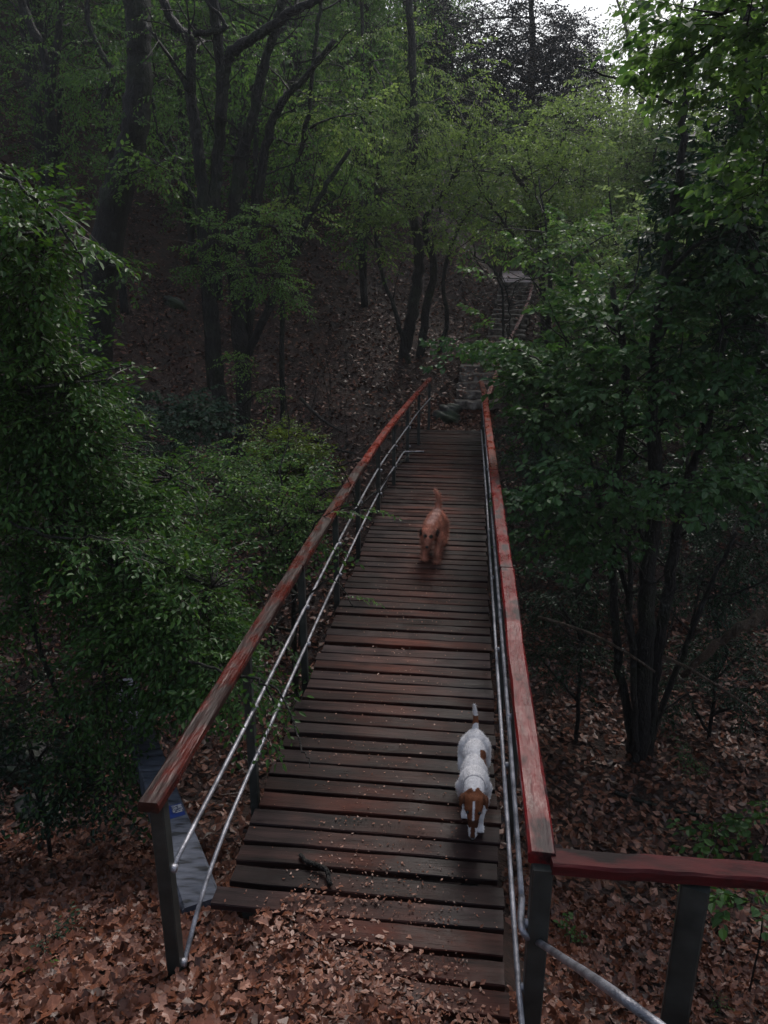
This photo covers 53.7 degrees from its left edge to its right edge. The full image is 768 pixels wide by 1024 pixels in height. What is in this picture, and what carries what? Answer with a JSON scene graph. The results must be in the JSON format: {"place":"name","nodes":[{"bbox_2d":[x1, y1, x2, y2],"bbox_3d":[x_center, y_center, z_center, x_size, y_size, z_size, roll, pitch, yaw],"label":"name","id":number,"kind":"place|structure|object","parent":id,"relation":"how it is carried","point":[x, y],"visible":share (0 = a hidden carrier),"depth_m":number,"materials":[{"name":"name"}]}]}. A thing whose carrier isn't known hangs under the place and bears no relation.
{"place":"outdoors","nodes":[
{"label":"outdoors","id":0,"kind":"place"},
{"bbox_2d":[0,0,767,1023],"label":"ground","id":1,"kind":"structure","parent":0,"point":[162,258],"depth_m":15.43,"materials":[{"name":"brown plant"}]},
{"bbox_2d":[0,739,57,785],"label":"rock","id":2,"kind":"object","parent":1,"relation":"on","point":[11,769],"visible":0.08,"depth_m":7.94,"materials":[{"name":"grey stone"}]},
{"bbox_2d":[0,959,58,972],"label":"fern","id":3,"kind":"object","parent":1,"relation":"on","point":[7,968],"visible":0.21,"depth_m":3.49,"materials":[{"name":"green plant"}]},
{"bbox_2d":[14,793,61,824],"bbox_3d":[-3.416,2.965,7.511,0.548,0.345,0.466,2,18,6],"label":"rock","id":4,"kind":"object","parent":1,"relation":"on","point":[17,809],"visible":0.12,"depth_m":7.39,"materials":[{"name":"stone"}]},
{"bbox_2d":[24,901,82,962],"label":"fern","id":5,"kind":"object","parent":1,"relation":"on","point":[67,922],"visible":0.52,"depth_m":3.82,"materials":[{"name":"green plant"}]},
{"bbox_2d":[0,0,113,118],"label":"woodland tree","id":6,"kind":"object","parent":1,"relation":"on","point":[36,4],"visible":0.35,"depth_m":19.46,"materials":[{"name":"green plant"}]},
{"bbox_2d":[0,0,124,200],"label":"woodland tree","id":7,"kind":"object","parent":1,"relation":"on","point":[39,139],"visible":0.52,"depth_m":17.88,"materials":[{"name":"green plant"}]},
{"bbox_2d":[0,651,146,858],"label":"shrub","id":8,"kind":"object","parent":1,"relation":"on","point":[34,763],"visible":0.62,"depth_m":6.13,"materials":[{"name":"green plant"}]},
{"bbox_2d":[28,0,119,88],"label":"woodland tree","id":9,"kind":"object","parent":1,"relation":"on","point":[70,34],"visible":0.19,"depth_m":22.05,"materials":[{"name":"green plant"}]},
{"bbox_2d":[0,0,163,263],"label":"tree","id":10,"kind":"object","parent":1,"relation":"on","point":[54,143],"visible":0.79,"depth_m":15.37,"materials":[{"name":"green plant"}]},
{"bbox_2d":[127,384,144,394],"bbox_3d":[-4.807,-2.308,14.489,0.355,0.248,0.360,12,21,34],"label":"rock","id":11,"kind":"object","parent":1,"relation":"on","point":[139,389],"visible":0.38,"depth_m":14.44,"materials":[{"name":"stone"}]},
{"bbox_2d":[94,0,182,54],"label":"woodland tree","id":12,"kind":"object","parent":1,"relation":"on","point":[112,24],"visible":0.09,"depth_m":23.09,"materials":[{"name":"green plant"}]},
{"bbox_2d":[43,0,235,155],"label":"woodland tree","id":13,"kind":"object","parent":1,"relation":"on","point":[176,114],"visible":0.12,"depth_m":21.18,"materials":[{"name":"green plant"}]},
{"bbox_2d":[69,0,210,388],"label":"tree","id":14,"kind":"object","parent":1,"relation":"on","point":[123,171],"visible":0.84,"depth_m":12.70,"materials":[{"name":"brown plant"}]},
{"bbox_2d":[35,0,247,389],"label":"tree","id":15,"kind":"object","parent":1,"relation":"on","point":[105,93],"visible":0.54,"depth_m":14.74,"materials":[{"name":"green plant"}]},
{"bbox_2d":[0,163,313,843],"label":"hornbeam tree","id":16,"kind":"object","parent":1,"relation":"on","point":[38,432],"visible":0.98,"depth_m":5.43,"materials":[{"name":"green plant"}]},
{"bbox_2d":[116,678,216,914],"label":"weathered beam","id":17,"kind":"structure","parent":1,"relation":"on","point":[193,868],"depth_m":4.53,"materials":[{"name":"wood"}]},
{"bbox_2d":[94,384,253,538],"bbox_3d":[-3.110,-0.496,11.252,2.209,2.592,2.938,-6,19,-19],"label":"shrub","id":18,"kind":"object","parent":1,"relation":"on","point":[185,435],"visible":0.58,"depth_m":10.95,"materials":[{"name":"green plant"}]},
{"bbox_2d":[163,295,186,310],"bbox_3d":[-4.919,-4.862,17.824,0.642,0.454,0.594,2,18,6],"label":"rock","id":19,"kind":"object","parent":1,"relation":"on","point":[175,303],"visible":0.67,"depth_m":17.60,"materials":[{"name":"stone"}]},
{"bbox_2d":[82,0,270,128],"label":"woodland tree","id":20,"kind":"object","parent":1,"relation":"on","point":[199,52],"visible":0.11,"depth_m":22.87,"materials":[{"name":"green plant"}]},
{"bbox_2d":[93,0,271,266],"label":"woodland tree","id":21,"kind":"object","parent":1,"relation":"on","point":[191,230],"visible":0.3,"depth_m":18.59,"materials":[{"name":"green plant"}]},
{"bbox_2d":[64,0,395,479],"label":"tree","id":22,"kind":"object","parent":1,"relation":"on","point":[245,338],"visible":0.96,"depth_m":11.98,"materials":[{"name":"green plant"}]},
{"bbox_2d":[189,0,277,114],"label":"woodland tree","id":23,"kind":"object","parent":1,"relation":"on","point":[253,48],"visible":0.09,"depth_m":24.42,"materials":[{"name":"green plant"}]},
{"bbox_2d":[151,0,322,212],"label":"woodland tree","id":24,"kind":"object","parent":1,"relation":"on","point":[235,96],"visible":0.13,"depth_m":20.46,"materials":[{"name":"green plant"}]},
{"bbox_2d":[146,0,356,295],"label":"woodland tree","id":25,"kind":"object","parent":1,"relation":"on","point":[245,198],"visible":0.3,"depth_m":17.50,"materials":[{"name":"green plant"}]},
{"bbox_2d":[237,0,273,46],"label":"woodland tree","id":26,"kind":"object","parent":1,"relation":"on","point":[262,20],"visible":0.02,"depth_m":28.68,"materials":[{"name":"green plant"}]},
{"bbox_2d":[146,430,412,705],"bbox_3d":[-1.357,1.269,7.912,3.192,4.135,3.751,2,18,6],"label":"shrub","id":27,"kind":"object","parent":1,"relation":"on","point":[253,514],"visible":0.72,"depth_m":7.59,"materials":[{"name":"green plant"}]},
{"bbox_2d":[183,0,400,254],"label":"woodland tree","id":28,"kind":"object","parent":1,"relation":"on","point":[289,23],"visible":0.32,"depth_m":19.52,"materials":[{"name":"green plant"}]},
{"bbox_2d":[196,0,387,176],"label":"woodland tree","id":29,"kind":"object","parent":1,"relation":"on","point":[309,50],"visible":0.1,"depth_m":22.71,"materials":[{"name":"green plant"}]},
{"bbox_2d":[252,0,343,109],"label":"woodland tree","id":30,"kind":"object","parent":1,"relation":"on","point":[286,67],"visible":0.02,"depth_m":26.26,"materials":[{"name":"green plant"}]},
{"bbox_2d":[228,906,376,1012],"bbox_3d":[-0.143,2.042,3.388,1.067,0.069,0.599,2,18,6],"label":"leaf drift","id":31,"kind":"object","parent":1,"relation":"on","point":[263,919],"visible":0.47,"depth_m":3.54,"materials":[{"name":"brown plant"}]},
{"bbox_2d":[267,327,348,450],"bbox_3d":[-1.724,-2.588,15.378,2.290,2.361,2.850,2,18,6],"label":"bare brush","id":32,"kind":"object","parent":1,"relation":"on","point":[315,392],"visible":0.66,"depth_m":15.27,"materials":[{"name":"brown plant"}]},
{"bbox_2d":[268,2,352,79],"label":"woodland tree","id":33,"kind":"object","parent":1,"relation":"on","point":[320,26],"visible":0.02,"depth_m":29.84,"materials":[{"name":"green plant"}]},
{"bbox_2d":[226,369,398,647],"bbox_3d":[-1.105,0.167,10.140,2.108,4.158,1.691,13,22,34],"label":"shrub","id":34,"kind":"object","parent":1,"relation":"on","point":[308,448],"visible":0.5,"depth_m":9.82,"materials":[{"name":"green plant"}]},
{"bbox_2d":[299,397,341,431],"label":"fallen branch","id":35,"kind":"object","parent":1,"relation":"on","point":[307,405],"visible":0.98,"depth_m":15.23,"materials":[{"name":"wood"}]},
{"bbox_2d":[250,0,398,443],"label":"sapling","id":36,"kind":"object","parent":1,"relation":"on","point":[305,122],"visible":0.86,"depth_m":12.44,"materials":[{"name":"green plant"}]},
{"bbox_2d":[307,0,352,90],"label":"woodland tree","id":37,"kind":"object","parent":1,"relation":"on","point":[334,38],"visible":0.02,"depth_m":31.73,"materials":[{"name":"green plant"}]},
{"bbox_2d":[305,429,355,454],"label":"fallen branch","id":38,"kind":"object","parent":1,"relation":"on","point":[331,447],"visible":0.69,"depth_m":14.49,"materials":[{"name":"brown wood"}]},
{"bbox_2d":[138,378,555,1023],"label":"footbridge","id":39,"kind":"object","parent":1,"relation":"on","point":[424,646],"visible":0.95,"depth_m":4.57,"materials":[{"name":"brown wood"}]},
{"bbox_2d":[298,853,332,885],"bbox_3d":[-0.351,1.856,3.962,0.062,0.040,0.278,-16,23,-40],"label":"fallen stick","id":40,"kind":"object","parent":39,"relation":"on","point":[319,866],"visible":1,"depth_m":3.95,"materials":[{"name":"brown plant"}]},
{"bbox_2d":[223,461,496,1017],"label":"leaf crumbs","id":41,"kind":"object","parent":39,"relation":"on","point":[403,953],"visible":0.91,"depth_m":3.79,"materials":[{"name":"brown plant"}]},
{"bbox_2d":[233,884,499,1023],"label":"leaf crumbs","id":42,"kind":"object","parent":39,"relation":"on","point":[408,995],"visible":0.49,"depth_m":3.44,"materials":[{"name":"brown plant"}]},
{"bbox_2d":[418,488,449,564],"bbox_3d":[0.547,0.186,8.253,0.400,0.742,1.023,2,18,6],"label":"dog","id":43,"kind":"object","parent":39,"relation":"on","point":[435,526],"visible":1,"depth_m":8.12},
{"bbox_2d":[454,704,492,840],"bbox_3d":[0.517,1.515,4.337,0.228,0.496,0.814,2,18,6],"label":"dog","id":44,"kind":"object","parent":39,"relation":"on","point":[474,785],"visible":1,"depth_m":4.23},
{"bbox_2d":[0,0,720,336],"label":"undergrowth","id":45,"kind":"object","parent":1,"relation":"on","point":[90,93],"visible":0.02,"depth_m":23.23,"materials":[{"name":"green plant"}]},
{"bbox_2d":[268,0,456,306],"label":"woodland tree","id":46,"kind":"object","parent":1,"relation":"on","point":[362,244],"visible":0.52,"depth_m":17.80,"materials":[{"name":"green plant"}]},
{"bbox_2d":[303,0,421,156],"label":"woodland tree","id":47,"kind":"object","parent":1,"relation":"on","point":[357,56],"visible":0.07,"depth_m":23.70,"materials":[{"name":"green plant"}]},
{"bbox_2d":[314,0,417,81],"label":"woodland tree","id":48,"kind":"object","parent":1,"relation":"on","point":[359,34],"visible":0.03,"depth_m":28.97,"materials":[{"name":"green plant"}]},
{"bbox_2d":[299,0,436,165],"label":"woodland tree","id":49,"kind":"object","parent":1,"relation":"on","point":[388,54],"visible":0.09,"depth_m":25.40,"materials":[{"name":"green plant"}]},
{"bbox_2d":[300,0,443,238],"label":"woodland tree","id":50,"kind":"object","parent":1,"relation":"on","point":[367,45],"visible":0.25,"depth_m":20.66,"materials":[{"name":"green plant"}]},
{"bbox_2d":[311,7,455,162],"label":"tree","id":51,"kind":"object","parent":1,"relation":"on","point":[376,75],"visible":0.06,"depth_m":26.52,"materials":[{"name":"green plant"}]},
{"bbox_2d":[357,1,436,119],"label":"woodland tree","id":52,"kind":"object","parent":1,"relation":"on","point":[396,40],"visible":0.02,"depth_m":32.72,"materials":[{"name":"green plant"}]},
{"bbox_2d":[333,0,487,213],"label":"woodland tree","id":53,"kind":"object","parent":1,"relation":"on","point":[415,5],"visible":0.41,"depth_m":22.71,"materials":[{"name":"green plant"}]},
{"bbox_2d":[303,0,522,363],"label":"tree","id":54,"kind":"object","parent":1,"relation":"on","point":[419,249],"visible":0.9,"depth_m":15.80,"materials":[{"name":"green plant"}]},
{"bbox_2d":[373,0,480,197],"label":"woodland tree","id":55,"kind":"object","parent":1,"relation":"on","point":[425,73],"visible":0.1,"depth_m":26.09,"materials":[{"name":"green plant"}]},
{"bbox_2d":[389,0,477,158],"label":"woodland tree","id":56,"kind":"object","parent":1,"relation":"on","point":[430,38],"visible":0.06,"depth_m":29.40,"materials":[{"name":"green plant"}]},
{"bbox_2d":[383,0,487,129],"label":"woodland tree","id":57,"kind":"object","parent":1,"relation":"on","point":[447,42],"visible":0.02,"depth_m":31.50,"materials":[{"name":"green plant"}]},
{"bbox_2d":[386,0,496,72],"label":"woodland tree","id":58,"kind":"object","parent":1,"relation":"on","point":[462,29],"visible":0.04,"depth_m":34.78,"materials":[{"name":"green plant"}]},
{"bbox_2d":[385,0,504,137],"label":"woodland tree","id":59,"kind":"object","parent":1,"relation":"on","point":[457,32],"visible":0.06,"depth_m":33.00,"materials":[{"name":"green plant"}]},
{"bbox_2d":[432,403,461,422],"bbox_3d":[1.276,-2.033,15.791,0.675,0.456,0.540,9,20,25],"label":"rock","id":60,"kind":"object","parent":1,"relation":"on","point":[449,413],"visible":0.78,"depth_m":15.63,"materials":[{"name":"grey stone"}]},
{"bbox_2d":[382,73,518,228],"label":"tree","id":61,"kind":"object","parent":1,"relation":"on","point":[438,191],"visible":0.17,"depth_m":26.44,"materials":[{"name":"green plant"}]},
{"bbox_2d":[454,364,502,409],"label":"stone steps","id":62,"kind":"structure","parent":1,"relation":"on","point":[470,404],"depth_m":16.41,"materials":[{"name":"grey stone"}]},
{"bbox_2d":[434,189,553,342],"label":"sapling","id":63,"kind":"object","parent":1,"relation":"on","point":[497,252],"visible":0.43,"depth_m":18.28,"materials":[{"name":"green plant"}]},
{"bbox_2d":[435,110,563,235],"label":"tree","id":64,"kind":"object","parent":1,"relation":"on","point":[516,230],"visible":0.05,"depth_m":29.90,"materials":[{"name":"green plant"}]},
{"bbox_2d":[487,284,534,402],"bbox_3d":[3.300,-4.040,19.395,0.211,3.424,9.464,5,18,15],"label":"stair railing","id":65,"kind":"object","parent":1,"relation":"on","point":[491,387],"visible":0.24,"depth_m":19.91,"materials":[{"name":"metal"}]},
{"bbox_2d":[485,282,537,343],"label":"stone steps","id":66,"kind":"structure","parent":1,"relation":"on","point":[514,311],"depth_m":21.42,"materials":[{"name":"grey stone"}]},
{"bbox_2d":[395,0,637,275],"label":"evergreen tree","id":67,"kind":"object","parent":1,"relation":"on","point":[547,67],"visible":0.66,"depth_m":24.17,"materials":[{"name":"green plant"}]},
{"bbox_2d":[411,82,636,355],"bbox_3d":[2.892,-5.547,16.303,4.649,6.481,3.375,2,18,6],"label":"tree","id":68,"kind":"object","parent":1,"relation":"on","point":[531,206],"visible":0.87,"depth_m":15.49,"materials":[{"name":"green plant"}]},
{"bbox_2d":[469,104,608,249],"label":"tree","id":69,"kind":"object","parent":1,"relation":"on","point":[485,204],"visible":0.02,"depth_m":29.18,"materials":[{"name":"green plant"}]},
{"bbox_2d":[454,143,647,540],"bbox_3d":[2.724,-2.588,12.857,3.244,6.854,2.862,9,20,27],"label":"tree","id":70,"kind":"object","parent":1,"relation":"on","point":[547,256],"visible":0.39,"depth_m":12.36,"materials":[{"name":"green plant"}]},
{"bbox_2d":[553,912,587,942],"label":"seedling","id":71,"kind":"object","parent":1,"relation":"on","point":[562,922],"visible":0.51,"depth_m":5.84,"materials":[{"name":"green plant"}]},
{"bbox_2d":[509,537,635,632],"bbox_3d":[2.792,0.871,12.497,2.691,2.093,1.893,-2,18,-5],"label":"bare brush","id":72,"kind":"object","parent":1,"relation":"on","point":[562,585],"visible":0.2,"depth_m":12.34,"materials":[{"name":"brown plant"}]},
{"bbox_2d":[417,0,738,328],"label":"tree","id":73,"kind":"object","parent":1,"relation":"on","point":[625,28],"visible":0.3,"depth_m":21.20,"materials":[{"name":"green plant"}]},
{"bbox_2d":[500,530,659,741],"bbox_3d":[2.339,1.694,9.247,1.931,2.960,2.555,2,18,6],"label":"shrub","id":74,"kind":"object","parent":1,"relation":"on","point":[551,599],"visible":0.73,"depth_m":9.39,"materials":[{"name":"green plant"}]},
{"bbox_2d":[502,72,665,362],"bbox_3d":[5.249,-7.027,19.180,4.711,7.106,3.665,2,18,6],"label":"tree","id":75,"kind":"object","parent":1,"relation":"on","point":[584,173],"visible":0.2,"depth_m":18.57,"materials":[{"name":"green plant"}]},
{"bbox_2d":[419,1,767,763],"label":"hazel tree","id":76,"kind":"object","parent":1,"relation":"on","point":[583,395],"visible":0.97,"depth_m":7.78,"materials":[{"name":"green plant"}]},
{"bbox_2d":[538,616,654,672],"bbox_3d":[2.500,1.551,8.976,1.433,0.366,0.062,10,20,30],"label":"fallen branch","id":77,"kind":"object","parent":76,"relation":"attached to","point":[593,635],"visible":0.98,"depth_m":8.95,"materials":[{"name":"brown wood"}]},
{"bbox_2d":[589,147,617,263],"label":"woodland tree","id":78,"kind":"object","parent":1,"relation":"on","point":[601,214],"visible":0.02,"depth_m":27.34,"materials":[{"name":"green plant"}]},
{"bbox_2d":[492,393,746,569],"bbox_3d":[3.436,-0.213,12.241,4.575,3.187,2.575,2,18,6],"label":"shrub","id":79,"kind":"object","parent":1,"relation":"on","point":[528,447],"visible":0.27,"depth_m":12.16,"materials":[{"name":"green plant"}]},
{"bbox_2d":[587,131,658,283],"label":"woodland tree","id":80,"kind":"object","parent":1,"relation":"on","point":[616,213],"visible":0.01,"depth_m":23.50,"materials":[{"name":"green plant"}]},
{"bbox_2d":[521,177,742,486],"bbox_3d":[4.623,-3.107,14.296,4.120,6.106,3.398,2,18,6],"label":"tree","id":81,"kind":"object","parent":1,"relation":"on","point":[618,284],"visible":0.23,"depth_m":13.99,"materials":[{"name":"green plant"}]},
{"bbox_2d":[517,848,767,1023],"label":"railing","id":82,"kind":"object","parent":1,"relation":"on","point":[695,878],"visible":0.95,"depth_m":2.76,"materials":[{"name":"wood"}]},
{"bbox_2d":[589,128,698,282],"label":"woodland tree","id":83,"kind":"object","parent":1,"relation":"on","point":[640,172],"visible":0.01,"depth_m":24.64,"materials":[{"name":"green plant"}]},
{"bbox_2d":[599,126,706,383],"bbox_3d":[6.292,-5.306,17.503,3.018,6.485,2.843,8,19,23],"label":"woodland tree","id":84,"kind":"object","parent":1,"relation":"on","point":[646,168],"visible":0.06,"depth_m":16.89,"materials":[{"name":"green plant"}]},
{"bbox_2d":[614,790,703,816],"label":"fallen branch","id":85,"kind":"object","parent":1,"relation":"on","point":[625,796],"visible":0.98,"depth_m":8.44,"materials":[{"name":"brown wood"}]},
{"bbox_2d":[565,90,758,364],"bbox_3d":[6.301,-5.599,17.570,4.381,7.364,3.400,2,18,6],"label":"tree","id":86,"kind":"object","parent":1,"relation":"on","point":[657,131],"visible":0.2,"depth_m":16.62,"materials":[{"name":"green plant"}]},
{"bbox_2d":[582,53,765,363],"bbox_3d":[7.148,-6.531,18.112,4.428,8.140,4.347,16,24,41],"label":"tree","id":87,"kind":"object","parent":1,"relation":"on","point":[653,120],"visible":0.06,"depth_m":17.14,"materials":[{"name":"green plant"}]},
{"bbox_2d":[591,174,763,462],"bbox_3d":[6.454,-3.853,15.583,3.954,6.338,3.268,16,24,41],"label":"tree","id":88,"kind":"object","parent":1,"relation":"on","point":[661,230],"visible":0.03,"depth_m":15.47,"materials":[{"name":"green plant"}]},
{"bbox_2d":[591,0,767,229],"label":"tree","id":89,"kind":"object","parent":1,"relation":"on","point":[750,41],"visible":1,"depth_m":5.47,"materials":[{"name":"green plant"}]},
{"bbox_2d":[601,507,767,738],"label":"shrub","id":90,"kind":"object","parent":1,"relation":"on","point":[740,563],"visible":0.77,"depth_m":9.26,"materials":[{"name":"green plant"}]},
{"bbox_2d":[665,735,709,778],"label":"fern","id":91,"kind":"object","parent":1,"relation":"on","point":[681,756],"visible":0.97,"depth_m":9.23,"materials":[{"name":"green plant"}]},
{"bbox_2d":[621,6,767,543],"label":"tree","id":92,"kind":"object","parent":1,"relation":"on","point":[661,205],"visible":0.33,"depth_m":8.08,"materials":[{"name":"green plant"}]},
{"bbox_2d":[631,12,767,325],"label":"tree","id":93,"kind":"object","parent":1,"relation":"on","point":[698,85],"visible":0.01,"depth_m":18.83,"materials":[{"name":"green plant"}]},
{"bbox_2d":[634,5,767,302],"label":"woodland tree","id":94,"kind":"object","parent":1,"relation":"on","point":[763,9],"depth_m":20.09,"materials":[{"name":"green plant"}]},
{"bbox_2d":[638,221,767,470],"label":"woodland tree","id":95,"kind":"object","parent":1,"relation":"on","point":[724,410],"visible":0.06,"depth_m":15.01,"materials":[{"name":"green plant"}]},
{"bbox_2d":[665,655,757,713],"bbox_3d":[3.749,1.996,8.706,1.053,0.470,0.106,10,20,28],"label":"fallen branch","id":96,"kind":"object","parent":1,"relation":"on","point":[704,677],"visible":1,"depth_m":8.67,"materials":[{"name":"brown wood"}]},
{"bbox_2d":[660,530,764,610],"bbox_3d":[5.642,0.735,13.076,1.329,1.811,3.295,-14,22,-37],"label":"bare brush","id":97,"kind":"object","parent":1,"relation":"on","point":[720,572],"visible":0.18,"depth_m":12.92,"materials":[{"name":"brown plant"}]},
{"bbox_2d":[666,813,762,889],"bbox_3d":[3.269,3.325,7.510,0.968,0.417,0.966,2,18,6],"label":"seedling","id":98,"kind":"object","parent":1,"relation":"on","point":[704,849],"visible":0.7,"depth_m":7.50,"materials":[{"name":"green plant"}]},
{"bbox_2d":[709,994,733,1015],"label":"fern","id":99,"kind":"object","parent":1,"relation":"on","point":[717,1007],"visible":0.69,"depth_m":5.35,"materials":[{"name":"green plant"}]},
{"bbox_2d":[677,884,767,991],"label":"sapling","id":100,"kind":"object","parent":1,"relation":"on","point":[723,896],"visible":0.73,"depth_m":4.05,"materials":[{"name":"green plant"}]},
{"bbox_2d":[680,603,767,678],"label":"broken snag","id":101,"kind":"object","parent":1,"relation":"on","point":[756,617],"visible":0.98,"depth_m":8.44,"materials":[{"name":"brown wood"}]},
{"bbox_2d":[698,92,767,451],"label":"woodland tree","id":102,"kind":"object","parent":1,"relation":"on","point":[735,304],"depth_m":16.66,"materials":[{"name":"green plant"}]},
{"bbox_2d":[722,800,767,846],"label":"seedling","id":103,"kind":"object","parent":1,"relation":"on","point":[756,815],"visible":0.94,"depth_m":7.65,"materials":[{"name":"green plant"}]},
{"bbox_2d":[464,342,500,364],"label":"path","id":104,"kind":"structure","parent":0,"point":[485,359],"depth_m":17.66,"materials":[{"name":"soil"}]},
{"bbox_2d":[502,271,531,281],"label":"path","id":105,"kind":"structure","parent":0,"point":[510,275],"depth_m":25.78,"materials":[{"name":"concrete"}]},
{"bbox_2d":[385,0,767,129],"label":"sky","id":106,"kind":"structure","parent":0,"point":[601,5],"materials":[{"name":"white"}]}
]}

